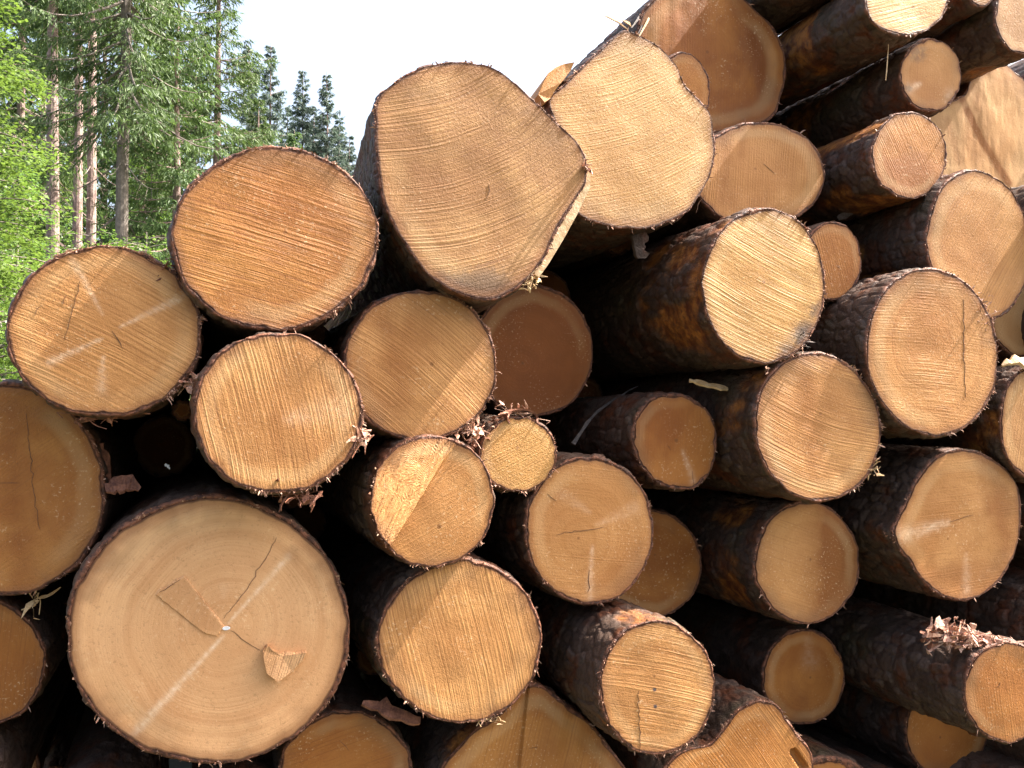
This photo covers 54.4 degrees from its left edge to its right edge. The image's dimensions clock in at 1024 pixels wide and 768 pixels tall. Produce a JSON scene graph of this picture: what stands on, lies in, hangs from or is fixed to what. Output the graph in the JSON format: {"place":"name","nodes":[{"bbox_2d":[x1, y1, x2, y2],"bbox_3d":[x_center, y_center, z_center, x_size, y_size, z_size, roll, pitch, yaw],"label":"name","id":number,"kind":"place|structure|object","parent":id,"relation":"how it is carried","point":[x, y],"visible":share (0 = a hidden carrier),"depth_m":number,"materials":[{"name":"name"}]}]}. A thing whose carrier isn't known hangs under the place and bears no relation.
{"place":"outdoors","nodes":[
{"label":"outdoors","id":0,"kind":"place"},
{"bbox_2d":[169,758,191,767],"bbox_3d":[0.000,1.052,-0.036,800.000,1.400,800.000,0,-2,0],"label":"ground","id":1,"kind":"structure","parent":0,"point":[174,763],"depth_m":4.75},
{"bbox_2d":[0,233,40,381],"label":"beech tree","id":2,"kind":"object","parent":1,"relation":"on","point":[3,281],"visible":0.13,"depth_m":8.48,"materials":[{"name":"green plant"}]},
{"bbox_2d":[0,167,69,379],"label":"beech tree","id":3,"kind":"object","parent":1,"relation":"on","point":[26,248],"visible":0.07,"depth_m":14.14,"materials":[{"name":"green plant"}]},
{"bbox_2d":[0,0,82,381],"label":"beech tree","id":4,"kind":"object","parent":1,"relation":"on","point":[20,84],"visible":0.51,"depth_m":9.71,"materials":[{"name":"green plant"}]},
{"bbox_2d":[0,0,85,344],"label":"spruce tree","id":5,"kind":"object","parent":1,"relation":"on","point":[3,100],"visible":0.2,"depth_m":30.69,"materials":[{"name":"green plant"}]},
{"bbox_2d":[3,185,85,363],"bbox_3d":[-15.671,-2.498,33.112,4.081,8.433,4.268,0,-2,0],"label":"beech tree","id":6,"kind":"object","parent":1,"relation":"on","point":[64,231],"visible":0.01,"depth_m":33.30,"materials":[{"name":"green plant"}]},
{"bbox_2d":[1,20,99,378],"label":"spruce tree","id":7,"kind":"object","parent":1,"relation":"on","point":[32,105],"visible":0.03,"depth_m":44.36,"materials":[{"name":"green plant"}]},
{"bbox_2d":[0,4,110,379],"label":"spruce tree","id":8,"kind":"object","parent":1,"relation":"on","point":[20,112],"visible":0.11,"depth_m":34.31,"materials":[{"name":"green plant"}]},
{"bbox_2d":[1,227,125,344],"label":"beech tree","id":9,"kind":"object","parent":1,"relation":"on","point":[84,243],"visible":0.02,"depth_m":17.09,"materials":[{"name":"green plant"}]},
{"bbox_2d":[0,0,146,276],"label":"spruce tree","id":10,"kind":"object","parent":1,"relation":"on","point":[55,192],"visible":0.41,"depth_m":27.18,"materials":[{"name":"green plant"}]},
{"bbox_2d":[19,0,143,249],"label":"spruce tree","id":11,"kind":"object","parent":1,"relation":"on","point":[77,200],"visible":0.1,"depth_m":29.15,"materials":[{"name":"green plant"}]},
{"bbox_2d":[6,0,172,247],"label":"spruce tree","id":12,"kind":"object","parent":1,"relation":"on","point":[91,198],"visible":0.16,"depth_m":28.15,"materials":[{"name":"green plant"}]},
{"bbox_2d":[58,0,160,255],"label":"spruce tree","id":13,"kind":"object","parent":1,"relation":"on","point":[100,180],"visible":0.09,"depth_m":39.82,"materials":[{"name":"green plant"}]},
{"bbox_2d":[0,0,247,261],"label":"spruce tree","id":14,"kind":"object","parent":1,"relation":"on","point":[122,106],"visible":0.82,"depth_m":24.83,"materials":[{"name":"green plant"}]},
{"bbox_2d":[71,3,193,396],"bbox_3d":[-14.009,-7.463,38.240,7.069,19.333,6.687,0,-2,0],"label":"spruce tree","id":15,"kind":"object","parent":1,"relation":"on","point":[112,157],"visible":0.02,"depth_m":37.75,"materials":[{"name":"green plant"}]},
{"bbox_2d":[106,145,184,242],"bbox_3d":[-12.287,-3.120,33.048,4.559,9.633,4.675,0,-2,0],"label":"beech tree","id":16,"kind":"object","parent":1,"relation":"on","point":[164,215],"visible":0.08,"depth_m":33.30,"materials":[{"name":"green plant"}]},
{"bbox_2d":[102,232,189,400],"bbox_3d":[-6.016,-0.211,15.934,3.188,4.505,3.067,0,-2,0],"label":"beech tree","id":17,"kind":"object","parent":1,"relation":"on","point":[119,243],"visible":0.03,"depth_m":15.83,"materials":[{"name":"green plant"}]},
{"bbox_2d":[107,1,192,238],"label":"spruce tree","id":18,"kind":"object","parent":1,"relation":"on","point":[171,82],"visible":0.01,"depth_m":50.44,"materials":[{"name":"green plant"}]},
{"bbox_2d":[73,0,233,395],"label":"spruce tree","id":19,"kind":"object","parent":1,"relation":"on","point":[175,184],"visible":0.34,"depth_m":25.98,"materials":[{"name":"green plant"}]},
{"bbox_2d":[146,52,227,221],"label":"spruce tree","id":20,"kind":"object","parent":1,"relation":"on","point":[189,158],"visible":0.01,"depth_m":44.23,"materials":[{"name":"green plant"}]},
{"bbox_2d":[129,0,284,253],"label":"spruce tree","id":21,"kind":"object","parent":1,"relation":"on","point":[218,82],"visible":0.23,"depth_m":32.91,"materials":[{"name":"green plant"}]},
{"bbox_2d":[192,751,273,767],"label":"log","id":22,"kind":"object","parent":1,"relation":"on","point":[265,760],"visible":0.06,"depth_m":2.43,"materials":[{"name":"brown wood"}]},
{"bbox_2d":[271,657,412,767],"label":"log","id":23,"kind":"object","parent":22,"relation":"on","point":[344,729],"visible":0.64,"depth_m":2.42,"materials":[{"name":"brown wood"}]},
{"bbox_2d":[65,448,349,767],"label":"log","id":24,"kind":"object","parent":23,"relation":"on","point":[207,618],"visible":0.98,"depth_m":2.20,"materials":[{"name":"brown wood"}]},
{"bbox_2d":[133,413,196,478],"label":"log","id":25,"kind":"object","parent":24,"relation":"on","point":[160,440],"visible":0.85,"depth_m":3.15,"materials":[{"name":"brown wood"}]},
{"bbox_2d":[170,397,190,422],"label":"log","id":26,"kind":"object","parent":25,"relation":"on","point":[180,411],"visible":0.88,"depth_m":2.53,"materials":[{"name":"brown wood"}]},
{"bbox_2d":[189,332,373,511],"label":"log","id":27,"kind":"object","parent":24,"relation":"on","point":[277,413],"visible":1,"depth_m":2.14,"materials":[{"name":"brown wood"}]},
{"bbox_2d":[167,144,380,353],"bbox_3d":[-1.169,-0.254,4.201,0.466,0.437,4.221,1,-2,-18],"label":"log","id":28,"kind":"object","parent":27,"relation":"on","point":[266,238],"visible":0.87,"depth_m":2.21,"materials":[{"name":"brown wood"}]},
{"bbox_2d":[269,489,312,509],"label":"log","id":29,"kind":"object","parent":24,"relation":"on","point":[293,504],"visible":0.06,"depth_m":3.12,"materials":[{"name":"brown wood"}]},
{"bbox_2d":[223,45,271,156],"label":"spruce tree","id":30,"kind":"object","parent":1,"relation":"on","point":[251,96],"visible":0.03,"depth_m":60.32,"materials":[{"name":"green plant"}]},
{"bbox_2d":[241,97,276,149],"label":"spruce tree","id":31,"kind":"object","parent":1,"relation":"on","point":[264,125],"visible":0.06,"depth_m":40.44,"materials":[{"name":"green plant"}]},
{"bbox_2d":[242,45,297,147],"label":"spruce tree","id":32,"kind":"object","parent":1,"relation":"on","point":[269,98],"visible":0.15,"depth_m":58.51,"materials":[{"name":"green plant"}]},
{"bbox_2d":[276,111,292,144],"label":"spruce tree","id":33,"kind":"object","parent":1,"relation":"on","point":[288,127],"visible":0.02,"depth_m":70.61,"materials":[{"name":"green plant"}]},
{"bbox_2d":[286,130,302,148],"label":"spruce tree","id":34,"kind":"object","parent":1,"relation":"on","point":[291,140],"visible":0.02,"depth_m":47.23,"materials":[{"name":"green plant"}]},
{"bbox_2d":[283,70,321,151],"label":"spruce tree","id":35,"kind":"object","parent":1,"relation":"on","point":[301,109],"visible":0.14,"depth_m":66.30,"materials":[{"name":"green plant"}]},
{"bbox_2d":[304,107,322,157],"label":"spruce tree","id":36,"kind":"object","parent":1,"relation":"on","point":[313,118],"depth_m":74.54,"materials":[{"name":"green plant"}]},
{"bbox_2d":[311,71,351,169],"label":"spruce tree","id":37,"kind":"object","parent":1,"relation":"on","point":[322,132],"visible":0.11,"depth_m":66.34,"materials":[{"name":"green plant"}]},
{"bbox_2d":[329,115,353,170],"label":"spruce tree","id":38,"kind":"object","parent":1,"relation":"on","point":[339,141],"visible":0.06,"depth_m":72.50,"materials":[{"name":"green plant"}]},
{"bbox_2d":[338,133,356,175],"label":"spruce tree","id":39,"kind":"object","parent":1,"relation":"on","point":[350,158],"visible":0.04,"depth_m":70.48,"materials":[{"name":"green plant"}]},
{"bbox_2d":[349,658,624,767],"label":"log","id":40,"kind":"object","parent":1,"relation":"on","point":[544,726],"visible":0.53,"depth_m":2.53,"materials":[{"name":"brown wood"}]},
{"bbox_2d":[348,634,378,675],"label":"log","id":41,"kind":"object","parent":40,"relation":"on","point":[360,661],"visible":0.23,"depth_m":3.28,"materials":[{"name":"brown wood"}]},
{"bbox_2d":[316,511,541,725],"bbox_3d":[-0.769,0.685,4.367,0.436,0.412,4.228,1,-2,-18],"label":"log","id":42,"kind":"object","parent":41,"relation":"on","point":[460,642],"visible":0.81,"depth_m":2.39,"materials":[{"name":"brown wood"}]},
{"bbox_2d":[361,696,420,725],"bbox_3d":[-0.290,0.786,2.386,0.144,0.070,0.041,0,-2,-13],"label":"bark flake","id":43,"kind":"object","parent":42,"relation":"attached to","point":[385,708],"visible":1,"depth_m":2.38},
{"bbox_2d":[312,434,495,570],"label":"log","id":44,"kind":"object","parent":42,"relation":"on","point":[427,501],"visible":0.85,"depth_m":2.33,"materials":[{"name":"brown wood"}]},
{"bbox_2d":[322,289,498,448],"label":"log","id":45,"kind":"object","parent":44,"relation":"on","point":[417,362],"visible":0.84,"depth_m":2.34,"materials":[{"name":"brown wood"}]},
{"bbox_2d":[304,326,328,344],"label":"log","id":46,"kind":"object","parent":45,"relation":"on","point":[319,334],"visible":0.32,"depth_m":2.79,"materials":[{"name":"brown wood"}]},
{"bbox_2d":[324,60,592,329],"bbox_3d":[-0.539,-0.416,4.414,0.548,0.598,4.250,0,-2,-13],"label":"log","id":47,"kind":"object","parent":45,"relation":"on","point":[472,179],"visible":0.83,"depth_m":2.37,"materials":[{"name":"brown wood"}]},
{"bbox_2d":[511,574,714,758],"bbox_3d":[-0.295,0.801,4.394,0.329,0.341,4.218,1,-2,-18],"label":"log","id":48,"kind":"object","parent":40,"relation":"on","point":[632,677],"visible":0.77,"depth_m":2.42,"materials":[{"name":"brown wood"}]},
{"bbox_2d":[472,452,652,605],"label":"log","id":49,"kind":"object","parent":48,"relation":"on","point":[577,528],"visible":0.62,"depth_m":2.55,"materials":[{"name":"brown wood"}]},
{"bbox_2d":[448,399,557,495],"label":"log","id":50,"kind":"object","parent":49,"relation":"on","point":[517,450],"visible":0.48,"depth_m":2.47,"materials":[{"name":"brown wood"}]},
{"bbox_2d":[538,417,547,427],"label":"log","id":51,"kind":"object","parent":49,"relation":"on","point":[540,419],"visible":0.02,"depth_m":3.31,"materials":[{"name":"brown wood"}]},
{"bbox_2d":[478,283,592,416],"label":"log","id":52,"kind":"object","parent":51,"relation":"on","point":[540,334],"visible":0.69,"depth_m":2.90,"materials":[{"name":"brown wood"}]},
{"bbox_2d":[526,270,571,299],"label":"log","id":53,"kind":"object","parent":52,"relation":"on","point":[554,281],"visible":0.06,"depth_m":3.50,"materials":[{"name":"brown wood"}]},
{"bbox_2d":[531,26,716,269],"bbox_3d":[-0.321,-0.633,4.737,0.553,0.584,4.238,1,-2,-18],"label":"log","id":54,"kind":"object","parent":53,"relation":"on","point":[628,111],"visible":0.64,"depth_m":2.75,"materials":[{"name":"brown wood"}]},
{"bbox_2d":[630,231,648,258],"bbox_3d":[0.360,-0.406,2.800,0.067,0.111,0.009,1,-2,-27],"label":"bark flake","id":55,"kind":"object","parent":54,"relation":"attached to","point":[638,241],"visible":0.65,"depth_m":2.80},
{"bbox_2d":[571,386,637,445],"bbox_3d":[0.270,0.090,2.904,0.286,0.176,0.017,2,-3,-44],"label":"twig","id":56,"kind":"object","parent":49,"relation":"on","point":[578,435],"visible":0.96,"depth_m":2.85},
{"bbox_2d":[541,391,717,491],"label":"log","id":57,"kind":"object","parent":49,"relation":"on","point":[661,440],"visible":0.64,"depth_m":2.74,"materials":[{"name":"brown wood"}]},
{"bbox_2d":[577,377,602,397],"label":"log","id":58,"kind":"object","parent":57,"relation":"on","point":[593,389],"visible":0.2,"depth_m":3.66,"materials":[{"name":"brown wood"}]},
{"bbox_2d":[619,506,701,615],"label":"log","id":59,"kind":"object","parent":48,"relation":"on","point":[667,582],"visible":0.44,"depth_m":2.98,"materials":[{"name":"brown wood"}]},
{"bbox_2d":[791,724,892,767],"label":"log","id":60,"kind":"object","parent":1,"relation":"on","point":[863,760],"visible":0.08,"depth_m":3.27,"materials":[{"name":"brown wood"}]},
{"bbox_2d":[794,729,862,767],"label":"log","id":61,"kind":"object","parent":60,"relation":"on","point":[824,756],"visible":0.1,"depth_m":2.85,"materials":[{"name":"brown wood"}]},
{"bbox_2d":[583,672,812,767],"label":"log","id":62,"kind":"object","parent":61,"relation":"on","point":[744,727],"visible":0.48,"depth_m":2.65,"materials":[{"name":"brown wood"}]},
{"bbox_2d":[665,592,844,724],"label":"log","id":63,"kind":"object","parent":61,"relation":"on","point":[795,672],"visible":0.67,"depth_m":3.11,"materials":[{"name":"brown wood"}]},
{"bbox_2d":[642,488,859,627],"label":"log","id":64,"kind":"object","parent":63,"relation":"on","point":[792,562],"visible":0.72,"depth_m":2.88,"materials":[{"name":"brown wood"}]},
{"bbox_2d":[597,351,885,503],"bbox_3d":[0.193,0.186,4.692,0.437,0.426,4.240,1,-2,-18],"label":"log","id":65,"kind":"object","parent":64,"relation":"on","point":[804,427],"visible":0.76,"depth_m":2.72,"materials":[{"name":"brown wood"}]},
{"bbox_2d":[564,207,827,381],"bbox_3d":[0.030,-0.197,4.657,0.412,0.446,4.230,1,-2,-18],"label":"log","id":66,"kind":"object","parent":65,"relation":"on","point":[743,288],"visible":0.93,"depth_m":2.71,"materials":[{"name":"brown wood"}]},
{"bbox_2d":[598,120,825,266],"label":"log","id":67,"kind":"object","parent":66,"relation":"on","point":[760,164],"visible":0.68,"depth_m":3.03,"materials":[{"name":"brown wood"}]},
{"bbox_2d":[568,0,786,133],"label":"log","id":68,"kind":"object","parent":67,"relation":"on","point":[734,48],"visible":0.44,"depth_m":3.29,"materials":[{"name":"brown wood"}]},
{"bbox_2d":[669,51,709,108],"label":"log","id":69,"kind":"object","parent":67,"relation":"on","point":[692,70],"visible":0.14,"depth_m":3.10,"materials":[{"name":"brown wood"}]},
{"bbox_2d":[689,379,727,390],"bbox_3d":[0.550,0.003,2.786,0.123,0.034,0.018,1,-2,-18],"label":"wood splinter","id":70,"kind":"object","parent":65,"relation":"on","point":[702,383],"visible":1,"depth_m":2.78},
{"bbox_2d":[803,723,1023,767],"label":"log","id":71,"kind":"object","parent":1,"relation":"on","point":[986,757],"visible":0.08,"depth_m":3.21,"materials":[{"name":"brown wood"}]},
{"bbox_2d":[817,683,986,767],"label":"log","id":72,"kind":"object","parent":71,"relation":"on","point":[906,737],"visible":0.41,"depth_m":3.20,"materials":[{"name":"brown wood"}]},
{"bbox_2d":[803,596,1023,744],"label":"log","id":73,"kind":"object","parent":72,"relation":"on","point":[969,680],"visible":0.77,"depth_m":2.82,"materials":[{"name":"brown wood"}]},
{"bbox_2d":[985,739,1023,762],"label":"log","id":74,"kind":"object","parent":71,"relation":"on","point":[1015,750],"visible":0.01,"depth_m":3.14,"materials":[{"name":"brown wood"}]},
{"bbox_2d":[852,566,1023,643],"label":"log","id":75,"kind":"object","parent":74,"relation":"on","point":[998,609],"visible":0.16,"depth_m":3.18,"materials":[{"name":"brown wood"}]},
{"bbox_2d":[820,443,1023,601],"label":"log","id":76,"kind":"object","parent":75,"relation":"on","point":[943,523],"visible":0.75,"depth_m":2.92,"materials":[{"name":"brown wood"}]},
{"bbox_2d":[798,266,999,439],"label":"log","id":77,"kind":"object","parent":76,"relation":"on","point":[918,347],"visible":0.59,"depth_m":2.83,"materials":[{"name":"brown wood"}]},
{"bbox_2d":[806,220,860,303],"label":"log","id":78,"kind":"object","parent":77,"relation":"on","point":[837,243],"visible":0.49,"depth_m":2.97,"materials":[{"name":"brown wood"}]},
{"bbox_2d":[841,169,1023,319],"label":"log","id":79,"kind":"object","parent":77,"relation":"on","point":[966,226],"visible":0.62,"depth_m":3.08,"materials":[{"name":"brown wood"}]},
{"bbox_2d":[768,37,960,147],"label":"log","id":80,"kind":"object","parent":79,"relation":"on","point":[923,77],"visible":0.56,"depth_m":3.35,"materials":[{"name":"brown wood"}]},
{"bbox_2d":[777,0,948,110],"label":"log","id":81,"kind":"object","parent":80,"relation":"on","point":[832,40],"visible":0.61,"depth_m":3.21,"materials":[{"name":"brown wood"}]},
{"bbox_2d":[746,0,830,35],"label":"log","id":82,"kind":"object","parent":81,"relation":"on","point":[781,16],"visible":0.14,"depth_m":3.41,"materials":[{"name":"brown wood"}]},
{"bbox_2d":[796,110,946,226],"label":"log","id":83,"kind":"object","parent":79,"relation":"on","point":[893,160],"visible":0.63,"depth_m":3.07,"materials":[{"name":"brown wood"}]},
{"bbox_2d":[880,354,1023,482],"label":"log","id":84,"kind":"object","parent":76,"relation":"on","point":[995,431],"visible":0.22,"depth_m":2.97,"materials":[{"name":"brown wood"}]},
{"bbox_2d":[1009,557,1023,568],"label":"log","id":85,"kind":"object","parent":75,"relation":"on","point":[1017,562],"visible":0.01,"depth_m":3.60,"materials":[{"name":"brown wood"}]},
{"bbox_2d":[1013,482,1023,558],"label":"log","id":86,"kind":"object","parent":75,"relation":"on","point":[1019,551],"visible":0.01,"depth_m":3.13,"materials":[{"name":"brown wood"}]},
{"bbox_2d":[997,310,1023,365],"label":"log","id":87,"kind":"object","parent":86,"relation":"on","point":[1022,332],"visible":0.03,"depth_m":3.24,"materials":[{"name":"brown wood"}]},
{"bbox_2d":[993,287,1023,361],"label":"log","id":88,"kind":"object","parent":87,"relation":"on","point":[1007,328],"visible":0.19,"depth_m":3.23,"materials":[{"name":"brown wood"}]},
{"bbox_2d":[1011,185,1023,213],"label":"log","id":89,"kind":"object","parent":87,"relation":"on","point":[1018,192],"visible":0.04,"depth_m":3.28,"materials":[{"name":"brown wood"}]},
{"bbox_2d":[930,66,1023,187],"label":"log","id":90,"kind":"object","parent":89,"relation":"on","point":[979,122],"visible":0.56,"depth_m":3.67,"materials":[{"name":"brown wood"}]},
{"bbox_2d":[927,0,1023,85],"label":"log","id":91,"kind":"object","parent":90,"relation":"on","point":[989,38],"visible":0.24,"depth_m":3.38,"materials":[{"name":"brown wood"}]},
{"bbox_2d":[776,0,991,112],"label":"log","id":92,"kind":"object","parent":91,"relation":"on","point":[957,11],"visible":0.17,"depth_m":3.40,"materials":[{"name":"brown wood"}]},
{"bbox_2d":[0,0,1022,375],"label":"sky","id":93,"kind":"structure","parent":0,"point":[365,46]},
{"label":"log","id":94,"kind":"object","parent":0,"visible":0},
{"bbox_2d":[32,678,76,767],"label":"log","id":95,"kind":"object","parent":94,"relation":"on","point":[53,729],"visible":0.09,"depth_m":3.35,"materials":[{"name":"brown wood"}]},
{"bbox_2d":[0,651,72,767],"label":"log","id":96,"kind":"object","parent":95,"relation":"on","point":[22,737],"visible":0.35,"depth_m":2.56,"materials":[{"name":"brown wood"}]},
{"bbox_2d":[0,570,77,722],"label":"log","id":97,"kind":"object","parent":96,"relation":"on","point":[33,641],"visible":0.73,"depth_m":2.27,"materials":[{"name":"brown wood"}]},
{"bbox_2d":[0,379,151,596],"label":"log","id":98,"kind":"object","parent":97,"relation":"on","point":[61,510],"visible":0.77,"depth_m":2.23,"materials":[{"name":"brown wood"}]},
{"bbox_2d":[100,443,110,480],"bbox_3d":[-0.940,0.196,2.294,0.016,0.121,0.033,-1,-2,31],"label":"bark flake","id":99,"kind":"object","parent":98,"relation":"on","point":[105,455],"visible":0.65,"depth_m":2.29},
{"bbox_2d":[5,243,206,431],"bbox_3d":[-1.493,-0.033,4.105,0.430,0.408,4.232,1,-2,-18],"label":"log","id":100,"kind":"object","parent":98,"relation":"on","point":[108,333],"visible":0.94,"depth_m":2.12,"materials":[{"name":"brown wood"}]},
{"bbox_2d":[197,348,213,373],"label":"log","id":101,"kind":"object","parent":100,"relation":"on","point":[206,356],"visible":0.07,"depth_m":3.17,"materials":[{"name":"brown wood"}]},
{"bbox_2d":[104,474,140,494],"bbox_3d":[-0.887,0.229,2.269,0.079,0.045,0.032,1,-2,-23],"label":"bark flake","id":102,"kind":"object","parent":98,"relation":"attached to","point":[122,484],"visible":1,"depth_m":2.27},
{"bbox_2d":[43,684,85,767],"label":"log","id":103,"kind":"object","parent":94,"relation":"on","point":[57,756],"visible":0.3,"depth_m":3.17,"materials":[{"name":"brown wood"}]},
{"bbox_2d":[63,705,168,767],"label":"log","id":104,"kind":"object","parent":94,"relation":"on","point":[98,744],"visible":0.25,"depth_m":2.47,"materials":[{"name":"brown wood"}]},
{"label":"log","id":105,"kind":"object","parent":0,"visible":0},
{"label":"log","id":106,"kind":"object","parent":105,"relation":"on","visible":0},
{"bbox_2d":[1009,59,1023,78],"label":"log","id":107,"kind":"object","parent":106,"relation":"on","point":[1017,67],"visible":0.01,"depth_m":4.36,"materials":[{"name":"grey wood"}]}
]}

